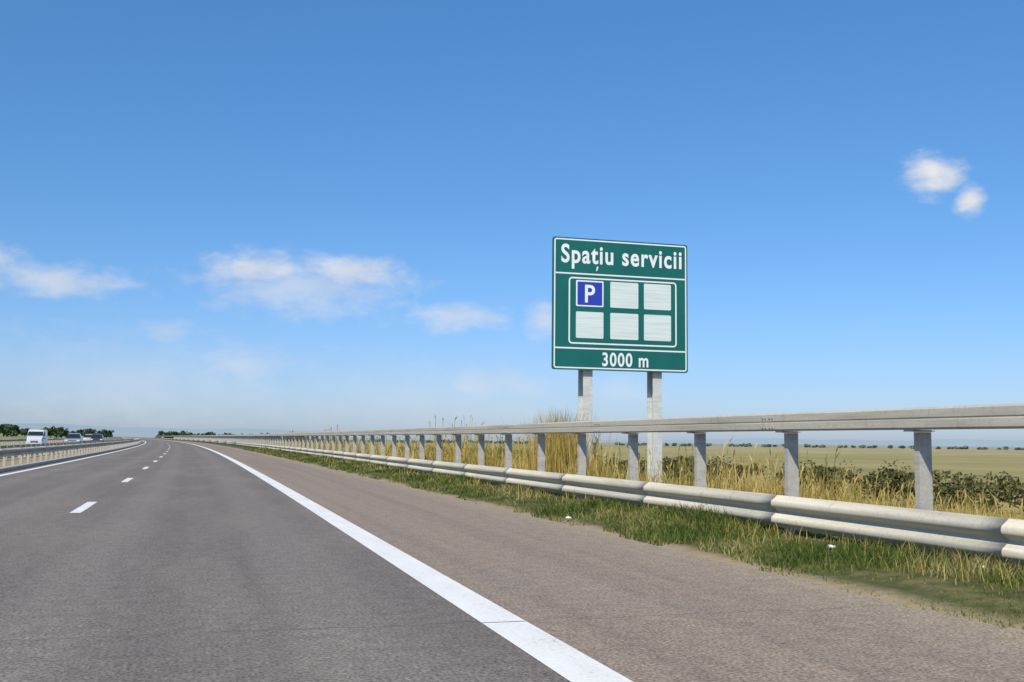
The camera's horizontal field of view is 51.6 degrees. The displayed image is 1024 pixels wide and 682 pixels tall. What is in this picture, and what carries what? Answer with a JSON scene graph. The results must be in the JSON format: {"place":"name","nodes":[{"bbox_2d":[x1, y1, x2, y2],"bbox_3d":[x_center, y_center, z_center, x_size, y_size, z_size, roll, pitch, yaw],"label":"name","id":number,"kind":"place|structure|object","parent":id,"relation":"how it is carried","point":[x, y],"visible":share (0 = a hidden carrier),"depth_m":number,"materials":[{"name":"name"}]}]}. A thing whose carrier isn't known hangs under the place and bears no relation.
{"place":"outdoors","nodes":[
{"label":"outdoors","id":0,"kind":"place"},
{"bbox_2d":[59,437,124,442],"bbox_3d":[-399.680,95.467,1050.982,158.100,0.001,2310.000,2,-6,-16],"label":"opposite road","id":1,"kind":"structure","parent":0,"point":[115,438],"depth_m":525.76,"materials":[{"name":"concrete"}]},
{"bbox_2d":[26,430,47,443],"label":"white van","id":2,"kind":"object","parent":1,"relation":"on","point":[36,436],"visible":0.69,"depth_m":110.42,"materials":[{"name":"paint"}]},
{"bbox_2d":[0,438,125,458],"bbox_3d":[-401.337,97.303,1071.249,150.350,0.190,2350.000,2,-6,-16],"label":"kerb","id":3,"kind":"structure","parent":1,"relation":"on","point":[32,454],"depth_m":61.76,"materials":[{"name":"concrete"}]},
{"bbox_2d":[63,433,83,442],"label":"grey car","id":4,"kind":"object","parent":1,"relation":"on","point":[74,437],"visible":0.66,"depth_m":116.59,"materials":[{"name":"paint"}]},
{"bbox_2d":[82,434,92,441],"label":"white car","id":5,"kind":"object","parent":1,"relation":"on","point":[86,437],"visible":0.52,"depth_m":189.43,"materials":[{"name":"paint"}]},
{"bbox_2d":[89,434,104,440],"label":"dark car","id":6,"kind":"object","parent":1,"relation":"on","point":[97,437],"visible":0.67,"depth_m":150.74,"materials":[{"name":"paint"}]},
{"bbox_2d":[0,437,1023,681],"bbox_3d":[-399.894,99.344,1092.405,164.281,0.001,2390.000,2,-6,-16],"label":"road","id":7,"kind":"structure","parent":0,"point":[180,561],"depth_m":8.20,"materials":[{"name":"grey asphalt"}]},
{"bbox_2d":[0,440,143,472],"bbox_3d":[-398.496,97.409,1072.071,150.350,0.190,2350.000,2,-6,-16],"label":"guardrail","id":8,"kind":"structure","parent":7,"relation":"on","point":[17,467],"depth_m":47.07,"materials":[{"name":"metal"}]},
{"bbox_2d":[0,441,145,475],"bbox_3d":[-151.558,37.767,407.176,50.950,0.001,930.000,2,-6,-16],"label":"edge line","id":9,"kind":"object","parent":7,"relation":"on","point":[59,463],"visible":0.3,"depth_m":44.59,"materials":[{"name":"paint"}]},
{"bbox_2d":[70,443,169,512],"bbox_3d":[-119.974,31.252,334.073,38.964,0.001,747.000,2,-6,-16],"label":"lane dash markings","id":10,"kind":"object","parent":7,"relation":"on","point":[83,507],"visible":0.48,"depth_m":18.59,"materials":[{"name":"paint"}]},
{"bbox_2d":[155,439,632,681],"bbox_3d":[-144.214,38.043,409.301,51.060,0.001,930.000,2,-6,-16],"label":"edge line","id":11,"kind":"object","parent":7,"relation":"on","point":[566,661],"visible":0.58,"depth_m":7.63,"materials":[{"name":"paint"}]},
{"bbox_2d":[0,433,1023,632],"bbox_3d":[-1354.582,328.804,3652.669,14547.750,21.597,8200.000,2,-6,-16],"label":"ground","id":12,"kind":"structure","parent":0,"point":[975,461],"depth_m":23.34,"materials":[{"name":"green plant"}]},
{"bbox_2d":[0,438,64,445],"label":"guardrail","id":13,"kind":"object","parent":12,"relation":"on","point":[22,440],"visible":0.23,"depth_m":137.92,"materials":[{"name":"metal"}]},
{"bbox_2d":[0,437,132,459],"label":"guardrail","id":14,"kind":"object","parent":12,"relation":"on","point":[24,445],"visible":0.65,"depth_m":67.09,"materials":[{"name":"metal"}]},
{"bbox_2d":[0,437,140,466],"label":"guardrail","id":15,"kind":"object","parent":12,"relation":"on","point":[14,452],"visible":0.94,"depth_m":54.24,"materials":[{"name":"metal"}]},
{"bbox_2d":[0,423,319,441],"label":"distant trees","id":16,"kind":"object","parent":12,"relation":"on","point":[11,430],"visible":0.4,"depth_m":653.20,"materials":[{"name":"green plant"}]},
{"bbox_2d":[500,405,620,476],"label":"reeds","id":17,"kind":"object","parent":12,"relation":"on","point":[557,443],"visible":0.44,"depth_m":25.02,"materials":[{"name":"yellow plant"}]},
{"bbox_2d":[157,403,1023,565],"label":"guardrail","id":18,"kind":"object","parent":12,"relation":"on","point":[924,524],"visible":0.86,"depth_m":13.44,"materials":[{"name":"metal"}]},
{"bbox_2d":[551,236,687,482],"bbox_3d":[2.550,1.013,25.652,3.500,6.881,0.800,2,-6,-16],"label":"traffic sign","id":19,"kind":"object","parent":12,"relation":"on","point":[619,305],"visible":0.98,"depth_m":25.58,"materials":[{"name":"painted metal"},{"name":"steel"}]},
{"bbox_2d":[243,447,1023,629],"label":"grass","id":20,"kind":"structure","parent":12,"relation":"on","point":[656,528],"depth_m":12.99,"materials":[{"name":"green plant"}]},
{"bbox_2d":[284,415,1022,519],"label":"seed heads","id":21,"kind":"object","parent":12,"relation":"on","point":[886,497],"visible":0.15,"depth_m":18.48,"materials":[{"name":"beige plant"}]},
{"bbox_2d":[320,439,1023,449],"bbox_3d":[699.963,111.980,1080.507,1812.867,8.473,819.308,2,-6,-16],"label":"hedgerow","id":22,"kind":"object","parent":12,"relation":"on","point":[805,445],"visible":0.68,"depth_m":1130.67,"materials":[{"name":"green plant"}]},
{"bbox_2d":[388,445,1023,515],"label":"bushes","id":23,"kind":"object","parent":12,"relation":"on","point":[947,489],"visible":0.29,"depth_m":60.96,"materials":[{"name":"green plant"}]},
{"bbox_2d":[0,423,1023,446],"bbox_3d":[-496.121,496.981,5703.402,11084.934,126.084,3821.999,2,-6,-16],"label":"hills","id":24,"kind":"structure","parent":0,"point":[137,431],"depth_m":7139.90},
{"bbox_2d":[0,0,1023,440],"label":"sky","id":25,"kind":"structure","parent":0,"point":[294,215],"materials":[{"name":"blue"}]},
{"bbox_2d":[249,434,1023,565],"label":"dry grass","id":26,"kind":"structure","parent":0,"point":[445,457],"depth_m":24.04,"materials":[{"name":"yellow plant"}]}
]}

